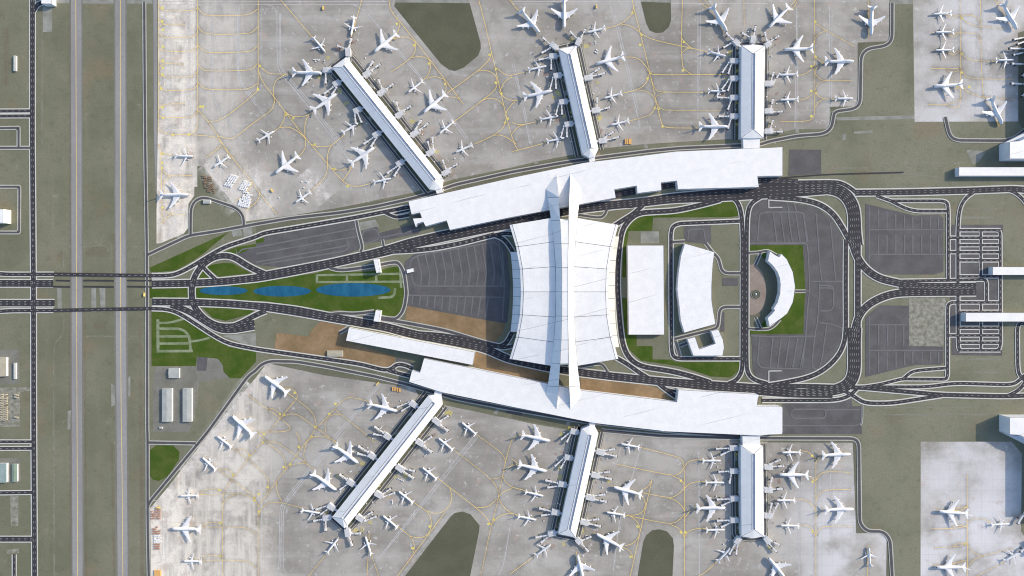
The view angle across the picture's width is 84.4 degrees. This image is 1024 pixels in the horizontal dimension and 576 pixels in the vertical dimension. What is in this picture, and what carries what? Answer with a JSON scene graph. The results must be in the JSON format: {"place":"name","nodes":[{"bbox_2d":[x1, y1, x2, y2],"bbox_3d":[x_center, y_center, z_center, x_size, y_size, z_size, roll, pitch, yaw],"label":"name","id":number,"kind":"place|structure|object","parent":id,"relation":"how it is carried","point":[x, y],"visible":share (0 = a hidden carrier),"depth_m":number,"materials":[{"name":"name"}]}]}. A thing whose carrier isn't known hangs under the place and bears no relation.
{"place":"outdoors","nodes":[
{"label":"outdoors","id":0,"kind":"place"},
{"bbox_2d":[236,238,263,253],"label":"lawn","id":1,"kind":"structure","parent":0,"point":[260,240],"depth_m":1269.69,"materials":[{"name":"green plant"}]},
{"bbox_2d":[156,269,402,352],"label":"path","id":2,"kind":"structure","parent":0,"point":[158,336],"depth_m":1269.62,"materials":[{"name":"grey concrete"}]},
{"bbox_2d":[200,283,389,296],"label":"pond water","id":3,"kind":"structure","parent":0,"point":[353,289],"depth_m":1269.64,"materials":[{"name":"blue liquid"}]},
{"bbox_2d":[150,202,739,480],"bbox_3d":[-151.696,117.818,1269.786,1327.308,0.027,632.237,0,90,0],"label":"lawn","id":4,"kind":"structure","parent":0,"point":[236,363],"depth_m":1269.79,"materials":[{"name":"green plant"}]},
{"bbox_2d":[274,306,671,399],"bbox_3d":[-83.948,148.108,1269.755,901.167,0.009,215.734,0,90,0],"label":"dirt","id":5,"kind":"structure","parent":0,"point":[322,338],"depth_m":1269.76,"materials":[{"name":"brown soil"}]},
{"bbox_2d":[327,350,342,356],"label":"store shed","id":6,"kind":"structure","parent":5,"relation":"on","point":[334,353],"depth_m":1266.11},
{"bbox_2d":[346,327,474,364],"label":"hall building","id":7,"kind":"structure","parent":5,"relation":"on","point":[403,344],"depth_m":1255.00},
{"bbox_2d":[0,0,1023,575],"bbox_3d":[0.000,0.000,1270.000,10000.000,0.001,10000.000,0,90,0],"label":"ground","id":8,"kind":"structure","parent":0,"point":[922,154],"depth_m":1270.00,"materials":[{"name":"green plant"}]},
{"bbox_2d":[0,357,7,375],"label":"depot building","id":9,"kind":"structure","parent":8,"relation":"on","point":[3,366],"depth_m":1264.14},
{"bbox_2d":[0,463,8,482],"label":"sports hall","id":10,"kind":"structure","parent":8,"relation":"on","point":[4,472],"depth_m":1264.25,"materials":[{"name":"white metal"}]},
{"bbox_2d":[0,209,10,223],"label":"freight building","id":11,"kind":"structure","parent":8,"relation":"on","point":[5,216],"depth_m":1255.73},
{"bbox_2d":[0,387,29,553],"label":"yard","id":12,"kind":"structure","parent":8,"relation":"on","point":[13,405],"depth_m":1269.96,"materials":[{"name":"grey concrete"}]},
{"bbox_2d":[69,0,157,575],"bbox_3d":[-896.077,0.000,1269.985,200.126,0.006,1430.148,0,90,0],"label":"runway shoulder","id":13,"kind":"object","parent":8,"relation":"on","point":[114,279],"visible":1,"depth_m":1269.98},
{"bbox_2d":[71,0,156,575],"bbox_3d":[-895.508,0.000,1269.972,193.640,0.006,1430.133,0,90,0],"label":"runway","id":14,"kind":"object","parent":8,"relation":"on","point":[76,172],"visible":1,"depth_m":1269.97,"materials":[{"name":"grey asphalt"}]},
{"bbox_2d":[0,350,228,482],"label":"yard","id":15,"kind":"structure","parent":8,"relation":"on","point":[191,377],"depth_m":1269.97,"materials":[{"name":"grey concrete"}]},
{"bbox_2d":[162,388,172,421],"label":"warehouse","id":16,"kind":"structure","parent":8,"relation":"on","point":[167,404],"depth_m":1264.05,"materials":[{"name":"white metal"}]},
{"bbox_2d":[168,368,179,377],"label":"workshop","id":17,"kind":"structure","parent":8,"relation":"on","point":[173,372],"depth_m":1265.02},
{"bbox_2d":[183,388,192,421],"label":"warehouse","id":18,"kind":"structure","parent":8,"relation":"on","point":[187,404],"depth_m":1264.04,"materials":[{"name":"white metal"}]},
{"bbox_2d":[197,357,207,370],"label":"yard","id":19,"kind":"structure","parent":8,"relation":"on","point":[201,363],"depth_m":1269.95,"materials":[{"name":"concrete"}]},
{"bbox_2d":[332,390,442,527],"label":"pier building","id":20,"kind":"structure","parent":8,"relation":"on","point":[355,501],"depth_m":1250.84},
{"bbox_2d":[332,57,443,193],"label":"pier building","id":21,"kind":"structure","parent":8,"relation":"on","point":[382,116],"depth_m":1250.88,"materials":[{"name":"white metal"}]},
{"bbox_2d":[43,0,985,429],"bbox_3d":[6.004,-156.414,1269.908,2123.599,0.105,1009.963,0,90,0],"label":"concrete pad","id":22,"kind":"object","parent":8,"relation":"on","point":[975,156],"visible":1,"depth_m":1269.89,"materials":[{"name":"grey concrete"}]},
{"bbox_2d":[510,175,618,408],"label":"terminal building","id":23,"kind":"structure","parent":8,"relation":"on","point":[580,291],"depth_m":1230.88,"materials":[{"name":"white metal"}]},
{"bbox_2d":[558,422,597,537],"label":"pier building","id":24,"kind":"structure","parent":8,"relation":"on","point":[577,482],"depth_m":1251.12,"materials":[{"name":"white metal"}]},
{"bbox_2d":[558,45,597,161],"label":"pier building","id":25,"kind":"structure","parent":8,"relation":"on","point":[577,97],"depth_m":1251.16,"materials":[{"name":"white metal"}]},
{"bbox_2d":[150,0,1023,575],"bbox_3d":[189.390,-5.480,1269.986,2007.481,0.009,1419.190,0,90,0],"label":"apron","id":26,"kind":"object","parent":8,"relation":"on","point":[982,480],"visible":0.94,"depth_m":1269.99,"materials":[{"name":"concrete"}]},
{"bbox_2d":[172,516,200,541],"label":"jumbo jet","id":27,"kind":"object","parent":26,"relation":"on","point":[185,528],"visible":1,"depth_m":1263.42,"materials":[{"name":"paint"}]},
{"bbox_2d":[165,4,329,471],"bbox_3d":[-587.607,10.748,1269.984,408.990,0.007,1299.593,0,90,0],"label":"bleached lane","id":28,"kind":"structure","parent":26,"relation":"on","point":[256,181],"depth_m":1269.98,"materials":[{"name":"white"}]},
{"bbox_2d":[159,181,189,207],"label":"jumbo jet","id":29,"kind":"object","parent":28,"relation":"on","point":[176,194],"visible":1,"depth_m":1263.28,"materials":[{"name":"paint"}]},
{"bbox_2d":[232,415,256,439],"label":"jumbo jet","id":30,"kind":"object","parent":28,"relation":"on","point":[242,424],"visible":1,"depth_m":1263.50,"materials":[{"name":"paint"}]},
{"bbox_2d":[264,375,290,398],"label":"jumbo jet","id":31,"kind":"object","parent":26,"relation":"on","point":[275,383],"visible":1,"depth_m":1263.33,"materials":[{"name":"paint"}]},
{"bbox_2d":[275,151,300,173],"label":"jumbo jet","id":32,"kind":"object","parent":26,"relation":"on","point":[286,165],"visible":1,"depth_m":1263.40,"materials":[{"name":"paint"}]},
{"bbox_2d":[290,59,322,85],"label":"jumbo jet","id":33,"kind":"object","parent":26,"relation":"on","point":[309,72],"visible":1,"depth_m":1263.27,"materials":[{"name":"paint"}]},
{"bbox_2d":[309,468,336,490],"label":"jumbo jet","id":34,"kind":"object","parent":26,"relation":"on","point":[325,481],"visible":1,"depth_m":1263.29,"materials":[{"name":"paint"}]},
{"bbox_2d":[310,93,336,115],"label":"jumbo jet","id":35,"kind":"object","parent":26,"relation":"on","point":[325,100],"visible":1,"depth_m":1263.38,"materials":[{"name":"paint"}]},
{"bbox_2d":[315,502,336,515],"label":"boarding gate","id":36,"kind":"structure","parent":26,"relation":"on","point":[331,506],"depth_m":1262.60,"materials":[{"name":"metal"}]},
{"bbox_2d":[323,79,342,95],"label":"boarding gate","id":37,"kind":"structure","parent":26,"relation":"on","point":[336,83],"depth_m":1262.44,"materials":[{"name":"metal"}]},
{"bbox_2d":[331,441,358,462],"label":"jumbo jet","id":38,"kind":"object","parent":26,"relation":"on","point":[347,455],"visible":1,"depth_m":1263.26,"materials":[{"name":"paint"}]},
{"bbox_2d":[348,147,374,168],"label":"jumbo jet","id":39,"kind":"object","parent":26,"relation":"on","point":[363,155],"visible":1,"depth_m":1263.33,"materials":[{"name":"paint"}]},
{"bbox_2d":[356,445,377,459],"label":"boarding gate","id":40,"kind":"structure","parent":26,"relation":"on","point":[371,455],"depth_m":1262.55,"materials":[{"name":"metal"}]},
{"bbox_2d":[362,60,381,78],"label":"boarding gate","id":41,"kind":"structure","parent":26,"relation":"on","point":[367,73],"depth_m":1262.41,"materials":[{"name":"metal"}]},
{"bbox_2d":[367,393,397,418],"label":"jumbo jet","id":42,"kind":"object","parent":26,"relation":"on","point":[384,407],"visible":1,"depth_m":1263.37,"materials":[{"name":"paint"}]},
{"bbox_2d":[374,29,399,52],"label":"jumbo jet","id":43,"kind":"object","parent":26,"relation":"on","point":[384,43],"visible":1,"depth_m":1263.47,"materials":[{"name":"paint"}]},
{"bbox_2d":[395,463,415,479],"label":"boarding gate","id":44,"kind":"structure","parent":26,"relation":"on","point":[400,468],"depth_m":1262.41,"materials":[{"name":"metal"}]},
{"bbox_2d":[423,89,448,112],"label":"jumbo jet","id":45,"kind":"object","parent":26,"relation":"on","point":[433,104],"visible":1,"depth_m":1263.37,"materials":[{"name":"paint"}]},
{"bbox_2d":[517,6,539,33],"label":"jumbo jet","id":46,"kind":"object","parent":26,"relation":"on","point":[532,21],"visible":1,"depth_m":1263.37,"materials":[{"name":"paint"}]},
{"bbox_2d":[517,454,546,479],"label":"jumbo jet","id":47,"kind":"object","parent":26,"relation":"on","point":[533,467],"visible":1,"depth_m":1263.30,"materials":[{"name":"paint"}]},
{"bbox_2d":[520,424,550,449],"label":"jumbo jet","id":48,"kind":"object","parent":26,"relation":"on","point":[537,437],"visible":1,"depth_m":1263.24,"materials":[{"name":"paint"}]},
{"bbox_2d":[522,82,552,107],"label":"jumbo jet","id":49,"kind":"object","parent":26,"relation":"on","point":[539,93],"visible":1,"depth_m":1263.36,"materials":[{"name":"paint"}]},
{"bbox_2d":[76,0,1011,575],"bbox_3d":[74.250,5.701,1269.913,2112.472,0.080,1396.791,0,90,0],"label":"taxiway markings","id":50,"kind":"object","parent":26,"relation":"on","point":[366,184],"visible":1,"depth_m":1269.93,"materials":[{"name":"yellow paint"}]},
{"bbox_2d":[538,507,561,516],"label":"boarding gate","id":51,"kind":"structure","parent":26,"relation":"on","point":[554,511],"depth_m":1262.50,"materials":[{"name":"metal"}]},
{"bbox_2d":[551,0,577,28],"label":"jumbo jet","id":52,"kind":"object","parent":26,"relation":"on","point":[564,15],"visible":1,"depth_m":1263.53,"materials":[{"name":"paint"}]},
{"bbox_2d":[160,7,969,557],"bbox_3d":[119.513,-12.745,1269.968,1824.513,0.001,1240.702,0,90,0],"label":"marker discs","id":53,"kind":"object","parent":26,"relation":"on","point":[348,185],"visible":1,"depth_m":1269.97,"materials":[{"name":"paint"}]},
{"bbox_2d":[579,518,601,527],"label":"boarding gate","id":54,"kind":"structure","parent":26,"relation":"on","point":[585,522],"depth_m":1262.60,"materials":[{"name":"metal"}]},
{"bbox_2d":[595,531,624,554],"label":"jumbo jet","id":55,"kind":"object","parent":26,"relation":"on","point":[607,540],"visible":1,"depth_m":1263.27,"materials":[{"name":"paint"}]},
{"bbox_2d":[595,46,626,71],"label":"jumbo jet","id":56,"kind":"object","parent":26,"relation":"on","point":[608,60],"visible":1,"depth_m":1263.45,"materials":[{"name":"paint"}]},
{"bbox_2d":[696,495,725,521],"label":"jumbo jet","id":57,"kind":"object","parent":26,"relation":"on","point":[712,507],"visible":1,"depth_m":1263.42,"materials":[{"name":"paint"}]},
{"bbox_2d":[699,113,727,139],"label":"jumbo jet","id":58,"kind":"object","parent":26,"relation":"on","point":[714,126],"visible":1,"depth_m":1263.14,"materials":[{"name":"paint"}]},
{"bbox_2d":[705,3,728,31],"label":"jumbo jet","id":59,"kind":"object","parent":26,"relation":"on","point":[719,20],"visible":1,"depth_m":1263.41,"materials":[{"name":"paint"}]},
{"bbox_2d":[716,495,739,506],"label":"boarding gate","id":60,"kind":"structure","parent":26,"relation":"on","point":[732,498],"depth_m":1262.50,"materials":[{"name":"metal"}]},
{"bbox_2d":[716,516,739,527],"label":"boarding gate","id":61,"kind":"structure","parent":26,"relation":"on","point":[730,519],"depth_m":1262.50,"materials":[{"name":"metal"}]},
{"bbox_2d":[716,95,739,110],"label":"boarding gate","id":62,"kind":"structure","parent":26,"relation":"on","point":[733,97],"depth_m":1262.58,"materials":[{"name":"metal"}]},
{"bbox_2d":[722,32,740,48],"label":"boarding gate","id":63,"kind":"structure","parent":26,"relation":"on","point":[736,42],"depth_m":1262.60,"materials":[{"name":"metal"}]},
{"bbox_2d":[728,535,741,555],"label":"boarding gate","id":64,"kind":"structure","parent":26,"relation":"on","point":[737,539],"depth_m":1262.60,"materials":[{"name":"metal"}]},
{"bbox_2d":[764,501,779,518],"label":"boarding gate","id":65,"kind":"structure","parent":26,"relation":"on","point":[768,515],"depth_m":1262.50,"materials":[{"name":"metal"}]},
{"bbox_2d":[768,557,790,575],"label":"jumbo jet","id":66,"kind":"object","parent":26,"relation":"on","point":[776,567],"visible":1,"depth_m":1264.13,"materials":[{"name":"paint"}]},
{"bbox_2d":[768,3,792,27],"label":"jumbo jet","id":67,"kind":"object","parent":26,"relation":"on","point":[777,18],"visible":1,"depth_m":1263.43,"materials":[{"name":"paint"}]},
{"bbox_2d":[778,462,811,487],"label":"jumbo jet","id":68,"kind":"object","parent":26,"relation":"on","point":[791,474],"visible":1,"depth_m":1263.43,"materials":[{"name":"paint"}]},
{"bbox_2d":[822,442,850,467],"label":"jumbo jet","id":69,"kind":"object","parent":26,"relation":"on","point":[837,454],"visible":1,"depth_m":1263.36,"materials":[{"name":"paint"}]},
{"bbox_2d":[824,496,853,522],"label":"jumbo jet","id":70,"kind":"object","parent":26,"relation":"on","point":[840,509],"visible":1,"depth_m":1263.25,"materials":[{"name":"paint"}]},
{"bbox_2d":[825,48,853,73],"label":"jumbo jet","id":71,"kind":"object","parent":26,"relation":"on","point":[840,61],"visible":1,"depth_m":1263.39,"materials":[{"name":"paint"}]},
{"bbox_2d":[932,72,966,97],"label":"jumbo jet","id":72,"kind":"object","parent":26,"relation":"on","point":[945,85],"visible":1,"depth_m":1263.47,"materials":[{"name":"paint"}]},
{"bbox_2d":[935,554,970,575],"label":"jumbo jet","id":73,"kind":"object","parent":26,"relation":"on","point":[948,566],"visible":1,"depth_m":1263.37,"materials":[{"name":"paint"}]},
{"bbox_2d":[938,500,971,525],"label":"jumbo jet","id":74,"kind":"object","parent":26,"relation":"on","point":[950,512],"visible":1,"depth_m":1263.30,"materials":[{"name":"paint"}]},
{"bbox_2d":[996,0,1019,29],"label":"jumbo jet","id":75,"kind":"object","parent":26,"relation":"on","point":[1008,17],"visible":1,"depth_m":1263.49,"materials":[{"name":"paint"}]},
{"bbox_3d":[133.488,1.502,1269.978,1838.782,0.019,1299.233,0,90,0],"label":"worn lane","id":76,"kind":"structure","parent":26,"relation":"on","visible":0},
{"bbox_2d":[612,479,642,504],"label":"jumbo jet","id":77,"kind":"object","parent":76,"relation":"on","point":[625,490],"visible":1,"depth_m":1263.34,"materials":[{"name":"paint"}]},
{"bbox_2d":[783,35,815,61],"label":"jumbo jet","id":78,"kind":"object","parent":76,"relation":"on","point":[796,48],"visible":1,"depth_m":1263.35,"materials":[{"name":"paint"}]},
{"bbox_3d":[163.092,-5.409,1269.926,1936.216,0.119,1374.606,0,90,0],"label":"tyre wear","id":79,"kind":"structure","parent":26,"relation":"on","visible":0},
{"bbox_2d":[569,554,594,575],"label":"jumbo jet","id":80,"kind":"object","parent":79,"relation":"on","point":[580,566],"visible":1,"depth_m":1263.90,"materials":[{"name":"paint"}]},
{"bbox_2d":[859,3,884,35],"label":"jumbo jet","id":81,"kind":"object","parent":79,"relation":"on","point":[871,22],"visible":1,"depth_m":1263.48,"materials":[{"name":"paint"}]},
{"bbox_2d":[982,95,1006,124],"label":"jumbo jet","id":82,"kind":"object","parent":79,"relation":"on","point":[996,112],"visible":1,"depth_m":1263.41,"materials":[{"name":"paint"}]},
{"bbox_2d":[408,147,782,230],"bbox_3d":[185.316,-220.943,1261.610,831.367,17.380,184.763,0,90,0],"label":"concourse","id":83,"kind":"structure","parent":8,"relation":"on","point":[604,180],"depth_m":1253.00,"materials":[{"name":"white metal"}]},
{"bbox_2d":[409,357,782,435],"bbox_3d":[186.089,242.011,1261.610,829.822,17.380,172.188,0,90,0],"label":"concourse","id":84,"kind":"structure","parent":8,"relation":"on","point":[712,412],"depth_m":1253.00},
{"bbox_2d":[626,245,663,334],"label":"office building","id":85,"kind":"structure","parent":8,"relation":"on","point":[645,289],"depth_m":1258.00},
{"bbox_2d":[676,244,715,332],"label":"office building","id":86,"kind":"structure","parent":8,"relation":"on","point":[694,286],"depth_m":1257.00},
{"bbox_2d":[686,329,723,355],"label":"office building","id":87,"kind":"structure","parent":8,"relation":"on","point":[716,348],"depth_m":1258.00,"materials":[{"name":"white concrete"}]},
{"bbox_2d":[738,435,763,537],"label":"pier building","id":88,"kind":"structure","parent":8,"relation":"on","point":[750,488],"depth_m":1251.73,"materials":[{"name":"white metal"}]},
{"bbox_2d":[738,45,764,147],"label":"pier building","id":89,"kind":"structure","parent":8,"relation":"on","point":[751,99],"depth_m":1251.74,"materials":[{"name":"white metal"}]},
{"bbox_2d":[955,167,1023,176],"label":"service bar","id":90,"kind":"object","parent":8,"relation":"on","point":[989,171],"visible":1,"depth_m":1258.00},
{"bbox_2d":[961,313,1023,321],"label":"service bar","id":91,"kind":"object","parent":8,"relation":"on","point":[992,317],"visible":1,"depth_m":1256.00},
{"bbox_2d":[988,267,1023,274],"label":"service bar","id":92,"kind":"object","parent":8,"relation":"on","point":[1005,270],"visible":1,"depth_m":1258.00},
{"bbox_2d":[999,132,1023,160],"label":"corner block","id":93,"kind":"structure","parent":8,"relation":"on","point":[1011,149],"depth_m":1245.66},
{"bbox_2d":[999,415,1023,443],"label":"corner block","id":94,"kind":"structure","parent":8,"relation":"on","point":[1011,426],"depth_m":1245.66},
{"bbox_2d":[0,0,1023,575],"bbox_3d":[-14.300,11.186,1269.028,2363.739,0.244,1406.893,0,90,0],"label":"road","id":95,"kind":"structure","parent":0,"point":[774,188],"depth_m":1269.07,"materials":[{"name":"black asphalt"}]},
{"bbox_2d":[0,9,1023,534],"bbox_3d":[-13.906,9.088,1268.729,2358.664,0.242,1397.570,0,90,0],"label":"road markings","id":96,"kind":"object","parent":95,"relation":"on","point":[510,335],"visible":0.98,"depth_m":1268.79,"materials":[{"name":"white paint"}]},
{"bbox_2d":[0,0,1023,575],"bbox_3d":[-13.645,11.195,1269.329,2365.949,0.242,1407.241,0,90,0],"label":"pavement","id":97,"kind":"structure","parent":0,"point":[616,310],"depth_m":1269.35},
{"bbox_2d":[0,2,1023,575],"bbox_3d":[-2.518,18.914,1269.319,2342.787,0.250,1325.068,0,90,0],"label":"kerb strip","id":98,"kind":"object","parent":97,"relation":"on","point":[460,332],"visible":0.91,"depth_m":1269.23,"materials":[{"name":"grey concrete"}]},
{"bbox_2d":[0,2,1023,575],"bbox_3d":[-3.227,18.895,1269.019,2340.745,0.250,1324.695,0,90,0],"label":"service road","id":99,"kind":"structure","parent":0,"point":[708,436],"depth_m":1268.93,"materials":[{"name":"grey asphalt"}]},
{"bbox_2d":[394,2,673,575],"bbox_3d":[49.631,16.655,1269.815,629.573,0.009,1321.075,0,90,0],"label":"turf island","id":100,"kind":"structure","parent":0,"point":[447,34],"depth_m":1269.82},
{"bbox_2d":[326,41,768,541],"bbox_3d":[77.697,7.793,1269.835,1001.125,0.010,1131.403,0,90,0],"label":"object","id":101,"kind":"structure","parent":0,"point":[426,395],"depth_m":1269.84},
{"bbox_2d":[318,38,770,548],"bbox_3d":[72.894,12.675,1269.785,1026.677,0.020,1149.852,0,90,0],"label":"vehicles","id":102,"kind":"object","parent":101,"relation":"on","point":[555,92],"visible":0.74,"depth_m":1269.79,"materials":[{"name":"paint"}]},
{"bbox_2d":[319,35,778,549],"bbox_3d":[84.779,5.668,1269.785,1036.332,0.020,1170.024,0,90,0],"label":"vehicles","id":103,"kind":"object","parent":101,"relation":"on","point":[598,485],"visible":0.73,"depth_m":1269.79,"materials":[{"name":"paint"}]},
{"bbox_2d":[323,34,780,548],"bbox_3d":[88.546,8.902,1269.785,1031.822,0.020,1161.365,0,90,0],"label":"vehicles","id":104,"kind":"object","parent":101,"relation":"on","point":[758,36],"visible":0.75,"depth_m":1269.79,"materials":[{"name":"white metal"}]},
{"bbox_2d":[238,202,945,425],"bbox_3d":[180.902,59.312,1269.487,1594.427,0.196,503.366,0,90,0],"label":"parking aisle","id":105,"kind":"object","parent":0,"point":[503,276],"visible":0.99,"depth_m":1269.51,"materials":[{"name":"grey asphalt"}]},
{"bbox_2d":[236,149,1002,433],"bbox_3d":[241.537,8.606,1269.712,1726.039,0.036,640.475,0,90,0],"label":"parking lot","id":106,"kind":"structure","parent":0,"point":[804,162],"depth_m":1269.72,"materials":[{"name":"grey asphalt"}]},
{"bbox_2d":[256,3,1023,575],"bbox_3d":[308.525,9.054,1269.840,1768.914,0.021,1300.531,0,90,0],"label":"verge","id":107,"kind":"structure","parent":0,"point":[546,419],"depth_m":1269.84,"materials":[{"name":"green plant"}]},
{"bbox_2d":[750,264,766,314],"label":"plaza","id":108,"kind":"structure","parent":0,"point":[757,280],"depth_m":1269.65,"materials":[{"name":"beige stone"}]},
{"bbox_2d":[750,254,777,326],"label":"verge","id":109,"kind":"structure","parent":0,"point":[768,272],"depth_m":1269.66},
{"bbox_2d":[750,245,804,333],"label":"lawn","id":110,"kind":"structure","parent":0,"point":[792,321],"depth_m":1269.67,"materials":[{"name":"green plant"}]},
{"bbox_2d":[765,251,794,326],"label":"hotel","id":111,"kind":"structure","parent":110,"relation":"on","point":[779,264],"depth_m":1256.00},
{"bbox_2d":[909,298,945,346],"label":"rubble yard","id":112,"kind":"structure","parent":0,"point":[926,321],"depth_m":1269.70,"materials":[{"name":"grey gravel"}]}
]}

